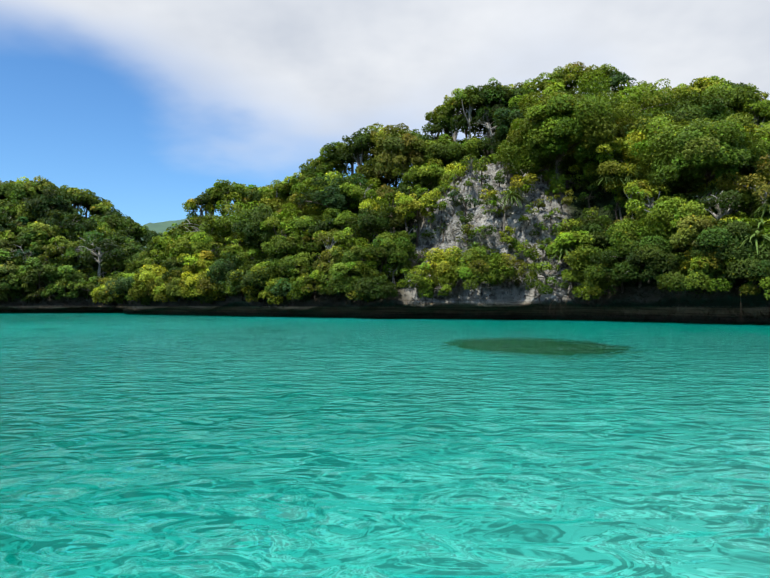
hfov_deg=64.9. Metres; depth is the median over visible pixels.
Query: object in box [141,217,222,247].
island hill
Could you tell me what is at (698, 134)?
forest trees
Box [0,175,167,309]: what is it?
forest trees
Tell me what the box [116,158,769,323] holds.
island rock
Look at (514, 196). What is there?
pandanus palm trees
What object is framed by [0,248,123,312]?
island rock
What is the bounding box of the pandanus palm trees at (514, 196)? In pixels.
[211,171,769,295]
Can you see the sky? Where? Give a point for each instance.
(142, 106)
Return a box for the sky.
[0,0,769,225]
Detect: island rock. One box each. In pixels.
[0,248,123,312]
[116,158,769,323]
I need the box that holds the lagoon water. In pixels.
[0,313,769,577]
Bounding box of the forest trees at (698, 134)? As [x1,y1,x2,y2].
[91,61,769,316]

